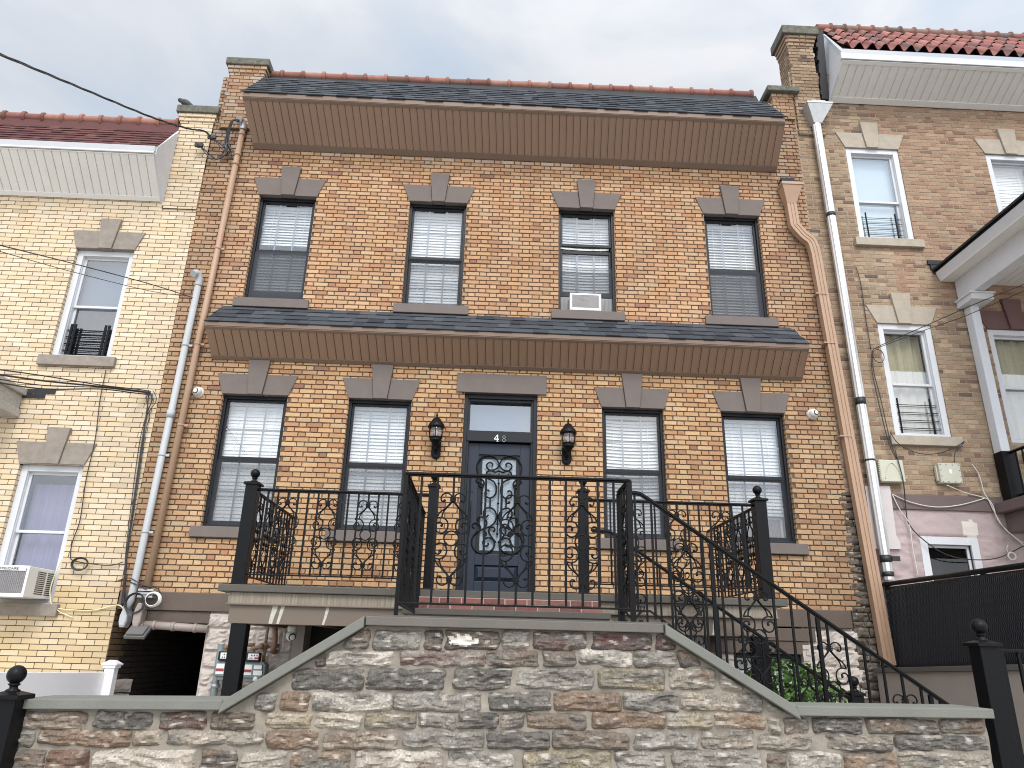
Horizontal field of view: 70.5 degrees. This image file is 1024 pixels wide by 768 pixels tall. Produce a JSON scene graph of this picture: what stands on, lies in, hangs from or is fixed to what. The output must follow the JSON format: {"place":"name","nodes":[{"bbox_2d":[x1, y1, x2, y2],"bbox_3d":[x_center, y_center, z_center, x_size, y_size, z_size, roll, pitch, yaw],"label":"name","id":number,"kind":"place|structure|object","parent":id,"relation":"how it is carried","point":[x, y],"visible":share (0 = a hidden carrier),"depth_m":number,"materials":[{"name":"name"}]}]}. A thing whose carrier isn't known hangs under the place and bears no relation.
{"place":"outdoors","nodes":[
{"label":"outdoors","id":0,"kind":"place"},
{"bbox_2d":[0,0,1023,146],"label":"sky","id":1,"kind":"structure","parent":0,"point":[144,56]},
{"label":"yard ground","id":2,"kind":"structure","parent":0,"visible":0},
{"bbox_2d":[0,660,122,696],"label":"vinyl fence","id":3,"kind":"object","parent":2,"relation":"on","point":[38,684],"visible":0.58,"depth_m":7.47,"materials":[{"name":"white plastic"}]},
{"bbox_2d":[0,104,220,671],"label":"brick house","id":4,"kind":"structure","parent":2,"relation":"on","point":[119,195],"depth_m":9.95,"materials":[{"name":"beige brick"}]},
{"bbox_2d":[0,565,55,599],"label":"air conditioner","id":5,"kind":"object","parent":4,"relation":"attached to","point":[23,582],"visible":1,"depth_m":8.37,"materials":[{"name":"white plastic"}]},
{"bbox_2d":[0,427,96,616],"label":"window","id":6,"kind":"structure","parent":4,"relation":"in","point":[45,533],"depth_m":9.28,"materials":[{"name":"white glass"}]},
{"bbox_2d":[0,369,148,390],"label":"wire","id":7,"kind":"object","parent":4,"relation":"attached to","point":[70,380],"visible":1,"depth_m":8.43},
{"bbox_2d":[0,374,149,392],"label":"wire","id":8,"kind":"object","parent":4,"relation":"attached to","point":[67,383],"visible":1,"depth_m":8.33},
{"bbox_2d":[0,379,150,393],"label":"wire","id":9,"kind":"object","parent":4,"relation":"attached to","point":[70,386],"visible":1,"depth_m":8.38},
{"bbox_2d":[0,382,151,394],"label":"wire","id":10,"kind":"object","parent":4,"relation":"attached to","point":[72,388],"visible":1,"depth_m":8.47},
{"bbox_2d":[70,557,88,570],"bbox_3d":[-5.263,2.191,8.828,0.214,0.169,0.021,2,-20,-2],"label":"cable coil","id":11,"kind":"object","parent":4,"relation":"hanging from","point":[72,563],"visible":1,"depth_m":8.82,"materials":[{"name":"black rubber"}]},
{"bbox_2d":[49,560,122,610],"bbox_3d":[-5.082,2.438,8.764,0.978,0.586,0.086,0,-20,3],"label":"wire","id":12,"kind":"object","parent":4,"relation":"attached to","point":[72,609],"visible":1,"depth_m":8.70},
{"bbox_2d":[36,218,145,367],"bbox_3d":[-5.831,-1.260,10.266,1.024,2.283,0.386,2,-20,-2],"label":"window","id":13,"kind":"structure","parent":4,"relation":"in","point":[91,343],"depth_m":10.33,"materials":[{"name":"white glass"}]},
{"bbox_2d":[70,370,122,565],"bbox_3d":[-5.105,1.021,9.290,0.744,2.546,0.012,2,-20,-2],"label":"wire","id":14,"kind":"object","parent":4,"relation":"attached to","point":[85,484],"visible":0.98,"depth_m":9.16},
{"bbox_2d":[121,391,156,605],"bbox_3d":[-4.729,1.374,9.166,0.284,2.743,0.036,2,-20,-2],"label":"wire bundle","id":15,"kind":"object","parent":4,"relation":"attached to","point":[132,514],"visible":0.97,"depth_m":9.19,"materials":[{"name":"black rubber"}]},
{"bbox_2d":[178,98,192,104],"bbox_3d":[-5.057,-4.361,11.258,0.299,0.171,0.109,2,-20,-2],"label":"bird","id":16,"kind":"object","parent":4,"relation":"on","point":[183,101],"visible":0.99,"depth_m":11.22},
{"bbox_2d":[103,57,867,702],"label":"brick house","id":17,"kind":"structure","parent":2,"relation":"on","point":[405,259],"depth_m":9.98,"materials":[{"name":"brown brick"}]},
{"bbox_2d":[119,608,131,627],"bbox_3d":[-4.586,2.773,8.603,0.089,0.219,0.148,2,-20,-2],"label":"junction box","id":18,"kind":"object","parent":17,"relation":"attached to","point":[125,617],"visible":0.94,"depth_m":8.55,"materials":[{"name":"grey plastic"}]},
{"bbox_2d":[123,622,150,638],"bbox_3d":[-4.385,2.889,8.507,0.240,0.200,0.191,2,-20,-2],"label":"flood light","id":19,"kind":"object","parent":17,"relation":"attached to","point":[141,631],"visible":1,"depth_m":8.43,"materials":[{"name":"beige metal"}]},
{"bbox_2d":[132,603,146,626],"bbox_3d":[-4.425,2.751,8.618,0.096,0.282,0.148,2,-20,-2],"label":"junction box","id":20,"kind":"object","parent":17,"relation":"attached to","point":[139,617],"visible":0.84,"depth_m":8.56,"materials":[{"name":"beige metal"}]},
{"bbox_2d":[115,578,160,613],"bbox_3d":[-4.510,2.526,8.654,0.598,0.416,0.122,1,-20,2],"label":"cable coil","id":21,"kind":"object","parent":20,"relation":"hanging from","point":[126,600],"visible":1,"depth_m":8.61,"materials":[{"name":"black rubber"}]},
{"bbox_2d":[137,589,156,597],"bbox_3d":[-4.380,2.511,8.695,0.180,0.099,0.090,2,-20,-2],"label":"cable splitter","id":22,"kind":"object","parent":17,"relation":"attached to","point":[144,594],"visible":0.93,"depth_m":8.66,"materials":[{"name":"metal"}]},
{"bbox_2d":[145,592,161,607],"bbox_3d":[-4.279,2.563,8.627,0.206,0.183,0.040,2,-20,-2],"label":"security camera","id":23,"kind":"object","parent":17,"relation":"hanging from","point":[158,601],"visible":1,"depth_m":8.62,"materials":[{"name":"white plastic"}]},
{"bbox_2d":[122,269,202,609],"bbox_3d":[-4.482,0.554,9.411,0.186,4.559,0.218,-11,-23,30],"label":"meter conduit","id":24,"kind":"object","parent":17,"relation":"attached to","point":[171,411],"visible":0.98,"depth_m":9.34,"materials":[{"name":"grey metal"}]},
{"bbox_2d":[0,251,183,295],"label":"wire","id":25,"kind":"object","parent":24,"relation":"attached to","point":[85,275],"visible":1,"depth_m":8.48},
{"bbox_2d":[0,245,203,300],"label":"wire","id":26,"kind":"object","parent":24,"relation":"attached to","point":[91,268],"visible":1,"depth_m":8.62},
{"bbox_2d":[143,621,209,632],"bbox_3d":[-3.990,2.886,8.623,0.750,0.125,0.104,2,-20,-2],"label":"conduit pipe","id":27,"kind":"object","parent":17,"relation":"attached to","point":[175,626],"visible":0.98,"depth_m":8.59,"materials":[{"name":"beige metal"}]},
{"bbox_2d":[144,116,246,585],"bbox_3d":[-4.273,-0.821,9.903,0.282,6.919,0.197,2,-20,-2],"label":"service mast","id":28,"kind":"object","parent":17,"relation":"attached to","point":[198,343],"visible":1,"depth_m":9.77,"materials":[{"name":"metal"}]},
{"bbox_2d":[194,142,230,159],"bbox_3d":[-4.497,-3.493,10.881,0.536,0.299,0.057,4,-20,-8],"label":"splice clamp","id":29,"kind":"object","parent":28,"relation":"attached to","point":[198,144],"visible":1,"depth_m":10.86,"materials":[{"name":"grey metal"}]},
{"bbox_2d":[207,134,232,159],"bbox_3d":[-4.384,-3.574,10.912,0.424,0.402,0.058,5,-20,-9],"label":"splice clamp","id":30,"kind":"object","parent":28,"relation":"attached to","point":[213,137],"visible":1,"depth_m":10.92,"materials":[{"name":"grey metal"}]},
{"bbox_2d":[0,53,210,137],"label":"service drop","id":31,"kind":"object","parent":30,"relation":"attached to","point":[58,78],"visible":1,"depth_m":8.75,"materials":[{"name":"black rubber"}]},
{"bbox_2d":[192,387,203,397],"bbox_3d":[-4.183,0.096,9.634,0.152,0.152,0.120,2,-20,-2],"label":"security camera","id":32,"kind":"object","parent":17,"relation":"attached to","point":[198,392],"visible":1,"depth_m":9.61,"materials":[{"name":"white plastic"}]},
{"bbox_2d":[207,644,224,695],"bbox_3d":[-3.422,3.465,8.384,0.200,0.863,0.135,2,-20,-2],"label":"standpipe","id":33,"kind":"object","parent":17,"relation":"attached to","point":[214,685],"visible":0.54,"depth_m":8.36,"materials":[{"name":"metal"}]},
{"bbox_2d":[214,643,254,679],"bbox_3d":[-3.196,3.094,8.394,0.376,0.628,0.190,2,-20,-2],"label":"gas meter","id":34,"kind":"object","parent":33,"relation":"attached to","point":[219,669],"visible":0.36,"depth_m":8.27,"materials":[{"name":"grey metal"}]},
{"bbox_2d":[189,360,297,538],"bbox_3d":[-3.457,0.844,9.564,1.070,2.383,0.325,2,-20,-2],"label":"window","id":35,"kind":"structure","parent":17,"relation":"in","point":[254,435],"depth_m":9.68,"materials":[{"name":"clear glass"}]},
{"bbox_2d":[243,627,279,681],"bbox_3d":[-2.896,3.110,8.401,0.354,0.631,0.190,2,-20,-2],"label":"gas meter","id":36,"kind":"object","parent":17,"relation":"attached to","point":[256,668],"visible":0.9,"depth_m":8.29,"materials":[{"name":"grey metal"}]},
{"bbox_2d":[270,628,277,654],"bbox_3d":[-2.777,3.018,8.524,0.081,0.309,0.258,4,-20,-6],"label":"pipe stub","id":37,"kind":"object","parent":17,"relation":"attached to","point":[273,650],"visible":0.98,"depth_m":8.43,"materials":[{"name":"brown metal"}]},
{"bbox_2d":[232,166,325,308],"bbox_3d":[-3.353,-2.120,10.652,1.071,2.343,0.325,2,-20,-2],"label":"window","id":38,"kind":"structure","parent":17,"relation":"in","point":[276,277],"depth_m":10.65,"materials":[{"name":"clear glass"}]},
{"bbox_2d":[325,364,420,542],"bbox_3d":[-1.794,0.904,9.613,1.050,2.383,0.325,2,-20,-2],"label":"window","id":39,"kind":"structure","parent":17,"relation":"in","point":[362,393],"depth_m":9.72,"materials":[{"name":"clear glass"}]},
{"bbox_2d":[393,173,474,315],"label":"window","id":40,"kind":"structure","parent":17,"relation":"in","point":[421,199],"depth_m":10.81,"materials":[{"name":"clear glass"}]},
{"bbox_2d":[428,413,444,458],"bbox_3d":[-0.991,0.664,9.465,0.224,0.581,0.300,2,-20,-2],"label":"wall lantern","id":41,"kind":"object","parent":17,"relation":"attached to","point":[436,424],"depth_m":9.42,"materials":[{"name":"black metal"}]},
{"bbox_2d":[455,394,537,591],"bbox_3d":[-0.184,1.453,9.522,0.999,2.703,0.195,2,-20,-2],"label":"front door","id":42,"kind":"structure","parent":17,"relation":"in","point":[500,431],"depth_m":9.55,"materials":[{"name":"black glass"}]},
{"bbox_2d":[560,419,576,464],"bbox_3d":[0.734,0.746,9.507,0.224,0.584,0.300,2,-20,-2],"label":"wall lantern","id":43,"kind":"object","parent":17,"relation":"attached to","point":[568,430],"depth_m":9.46,"materials":[{"name":"black metal"}]},
{"bbox_2d":[569,293,600,310],"bbox_3d":[1.042,-1.120,10.458,0.447,0.268,0.300,2,-20,-2],"label":"air conditioner","id":44,"kind":"object","parent":17,"relation":"on","point":[585,301],"visible":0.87,"depth_m":10.32,"materials":[{"name":"white plastic"}]},
{"bbox_2d":[551,179,624,321],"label":"window","id":45,"kind":"structure","parent":17,"relation":"in","point":[603,205],"depth_m":10.87,"materials":[{"name":"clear glass"}]},
{"bbox_2d":[594,373,679,550],"bbox_3d":[1.619,1.027,9.711,1.049,2.383,0.325,2,-20,-2],"label":"window","id":46,"kind":"structure","parent":17,"relation":"in","point":[648,404],"depth_m":9.85,"materials":[{"name":"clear glass"}]},
{"bbox_2d":[695,186,778,327],"bbox_3d":[3.299,-1.880,10.844,1.076,2.343,0.325,2,-20,-2],"label":"window","id":47,"kind":"structure","parent":17,"relation":"in","point":[737,295],"depth_m":10.82,"materials":[{"name":"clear glass"}]},
{"bbox_2d":[712,378,808,554],"bbox_3d":[3.263,1.086,9.759,1.078,2.383,0.325,2,-20,-2],"label":"window","id":48,"kind":"structure","parent":17,"relation":"in","point":[763,408],"depth_m":9.89,"materials":[{"name":"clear glass"}]},
{"bbox_2d":[746,517,783,537],"bbox_3d":[3.339,1.960,9.690,0.536,0.338,0.130,2,-20,-2],"label":"air conditioner","id":49,"kind":"object","parent":17,"relation":"attached to","point":[776,527],"visible":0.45,"depth_m":9.65,"materials":[{"name":"white plastic"}]},
{"bbox_2d":[733,653,803,700],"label":"window","id":50,"kind":"structure","parent":17,"relation":"in","point":[782,657],"depth_m":8.93,"materials":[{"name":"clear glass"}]},
{"bbox_2d":[807,409,818,419],"bbox_3d":[4.110,0.399,9.872,0.152,0.152,0.120,2,-20,-2],"label":"security camera","id":51,"kind":"object","parent":17,"relation":"attached to","point":[812,414],"visible":1,"depth_m":9.85,"materials":[{"name":"white plastic"}]},
{"bbox_2d":[777,177,895,664],"bbox_3d":[4.351,0.126,9.929,0.712,6.938,0.220,2,-20,-2],"label":"downspout","id":52,"kind":"object","parent":17,"relation":"attached to","point":[788,189],"visible":0.98,"depth_m":9.77,"materials":[{"name":"beige paint"}]},
{"bbox_2d":[218,584,787,695],"bbox_3d":[-0.062,2.625,6.603,5.608,1.458,4.340,2,-20,-2],"label":"stoop","id":53,"kind":"object","parent":2,"relation":"on","point":[277,606],"visible":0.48,"depth_m":7.07,"materials":[{"name":"grey concrete"}]},
{"bbox_2d":[286,626,297,640],"bbox_3d":[-2.474,2.804,8.140,0.124,0.162,0.125,2,-20,-2],"label":"security camera","id":54,"kind":"object","parent":53,"relation":"attached to","point":[291,634],"visible":1,"depth_m":8.11,"materials":[{"name":"white plastic"}]},
{"bbox_2d":[229,469,440,589],"bbox_3d":[-1.788,1.746,8.172,2.003,1.188,1.881,2,-20,-2],"label":"iron railing","id":55,"kind":"object","parent":53,"relation":"on","point":[244,564],"visible":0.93,"depth_m":7.36,"materials":[{"name":"black metal"}]},
{"bbox_2d":[394,472,948,703],"bbox_3d":[1.502,2.453,6.086,4.850,2.929,1.840,2,-20,-2],"label":"iron railing","id":56,"kind":"object","parent":53,"relation":"on","point":[410,553],"visible":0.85,"depth_m":5.70,"materials":[{"name":"black metal"}]},
{"bbox_2d":[576,482,776,598],"bbox_3d":[1.631,1.871,8.271,1.996,1.186,1.881,2,-20,-2],"label":"iron railing","id":57,"kind":"object","parent":53,"relation":"on","point":[761,536],"visible":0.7,"depth_m":7.49,"materials":[{"name":"black metal"}]},
{"bbox_2d":[592,529,865,702],"bbox_3d":[2.055,2.599,6.936,2.549,2.329,0.143,2,-20,-2],"label":"iron railing","id":58,"kind":"object","parent":53,"relation":"on","point":[858,696],"visible":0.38,"depth_m":7.01,"materials":[{"name":"black metal"}]},
{"bbox_2d":[12,616,994,767],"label":"retaining wall","id":59,"kind":"structure","parent":2,"relation":"on","point":[388,692],"depth_m":4.20,"materials":[{"name":"stone"}]},
{"bbox_2d":[0,665,35,767],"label":"gate post","id":60,"kind":"object","parent":59,"relation":"on","point":[13,697],"visible":1,"depth_m":3.99,"materials":[{"name":"black metal"}]},
{"bbox_2d":[743,659,846,702],"bbox_3d":[2.941,3.369,7.683,1.347,0.891,0.796,2,-20,-2],"label":"shrub","id":61,"kind":"object","parent":2,"relation":"on","point":[788,686],"visible":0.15,"depth_m":7.67,"materials":[{"name":"green plant"}]},
{"bbox_2d":[770,23,1023,702],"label":"brick house","id":62,"kind":"structure","parent":2,"relation":"on","point":[925,158],"depth_m":10.69,"materials":[{"name":"brick"}]},
{"bbox_2d":[802,100,900,579],"bbox_3d":[4.794,-1.033,10.357,0.420,7.426,0.245,2,-20,-2],"label":"downspout","id":63,"kind":"object","parent":62,"relation":"attached to","point":[815,112],"visible":1,"depth_m":10.18,"materials":[{"name":"metal"}]},
{"bbox_2d":[856,267,870,349],"bbox_3d":[5.094,-1.107,10.502,0.044,1.336,0.023,2,-20,-2],"label":"wire","id":64,"kind":"object","parent":62,"relation":"attached to","point":[864,308],"visible":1,"depth_m":10.49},
{"bbox_2d":[835,122,924,248],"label":"window","id":65,"kind":"structure","parent":62,"relation":"in","point":[878,222],"depth_m":11.43,"materials":[{"name":"glass"}]},
{"bbox_2d":[876,460,905,483],"bbox_3d":[5.021,1.164,9.631,0.336,0.299,0.119,2,-20,-2],"label":"utility box","id":66,"kind":"object","parent":62,"relation":"attached to","point":[888,471],"visible":0.94,"depth_m":9.59,"materials":[{"name":"beige plastic"}]},
{"bbox_2d":[892,495,918,576],"bbox_3d":[5.075,1.951,9.356,0.179,1.044,0.012,2,-20,-2],"label":"wire","id":67,"kind":"object","parent":62,"relation":"attached to","point":[910,534],"visible":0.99,"depth_m":9.35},
{"bbox_2d":[866,293,963,447],"bbox_3d":[5.638,-0.200,10.329,1.042,2.302,0.326,2,-20,-2],"label":"window","id":68,"kind":"structure","parent":62,"relation":"in","point":[918,420],"depth_m":10.33,"materials":[{"name":"white glass"}]},
{"bbox_2d":[890,432,964,462],"bbox_3d":[5.598,0.851,9.739,1.020,0.393,0.024,2,-20,-2],"label":"wire","id":69,"kind":"object","parent":62,"relation":"attached to","point":[934,453],"visible":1,"depth_m":9.73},
{"bbox_2d":[892,494,985,507],"bbox_3d":[5.625,1.542,9.529,1.264,0.168,0.012,2,-20,-2],"label":"wire","id":70,"kind":"object","parent":62,"relation":"attached to","point":[943,506],"visible":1,"depth_m":9.51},
{"bbox_2d":[871,349,1023,559],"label":"wire bundle","id":71,"kind":"object","parent":62,"relation":"attached to","point":[895,453],"visible":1,"depth_m":9.70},
{"bbox_2d":[872,284,1023,352],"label":"wire","id":72,"kind":"object","parent":62,"relation":"attached to","point":[949,315],"visible":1,"depth_m":9.64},
{"bbox_2d":[934,463,962,484],"bbox_3d":[5.808,1.195,9.658,0.312,0.272,0.110,2,-20,-2],"label":"utility box","id":73,"kind":"object","parent":62,"relation":"attached to","point":[948,473],"visible":1,"depth_m":9.62,"materials":[{"name":"beige plastic"}]},
{"bbox_2d":[878,291,1022,347],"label":"wire","id":74,"kind":"object","parent":62,"relation":"attached to","point":[953,320],"visible":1,"depth_m":9.64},
{"bbox_2d":[918,536,982,581],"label":"window","id":75,"kind":"structure","parent":62,"relation":"in","point":[935,562],"depth_m":9.39,"materials":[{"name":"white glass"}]},
{"bbox_2d":[946,485,1023,544],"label":"wire","id":76,"kind":"object","parent":62,"relation":"attached to","point":[993,508],"visible":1,"depth_m":9.54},
{"bbox_2d":[972,464,1023,542],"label":"wire","id":77,"kind":"object","parent":62,"relation":"attached to","point":[989,501],"visible":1,"depth_m":9.57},
{"bbox_2d":[974,128,1023,212],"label":"window","id":78,"kind":"structure","parent":62,"relation":"in","point":[1008,183],"depth_m":11.62,"materials":[{"name":"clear glass"}]},
{"bbox_2d":[979,299,1023,442],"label":"window","id":79,"kind":"structure","parent":62,"relation":"in","point":[1007,324],"depth_m":10.50,"materials":[{"name":"white glass"}]},
{"bbox_2d":[1006,545,1016,559],"bbox_3d":[6.420,2.167,9.324,0.119,0.197,0.010,2,-20,-2],"label":"cable coil","id":80,"kind":"object","parent":62,"relation":"hanging from","point":[1009,553],"visible":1,"depth_m":9.31,"materials":[{"name":"white plastic"}]},
{"bbox_2d":[873,664,1023,752],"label":"boundary wall","id":81,"kind":"structure","parent":2,"relation":"on","point":[955,685],"depth_m":7.42,"materials":[{"name":"beige paint"}]},
{"bbox_2d":[882,562,1023,666],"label":"privacy fence","id":82,"kind":"object","parent":2,"relation":"on","point":[930,620],"visible":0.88,"depth_m":7.76,"materials":[{"name":"black metal"}]},
{"bbox_2d":[963,619,1021,767],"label":"gate post","id":83,"kind":"object","parent":2,"relation":"on","point":[988,676],"visible":1,"depth_m":4.64,"materials":[{"name":"black metal"}]},
{"bbox_2d":[999,649,1023,767],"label":"iron gate","id":84,"kind":"structure","parent":83,"relation":"attached to","point":[1010,697],"depth_m":4.69,"materials":[{"name":"black metal"}]}
]}

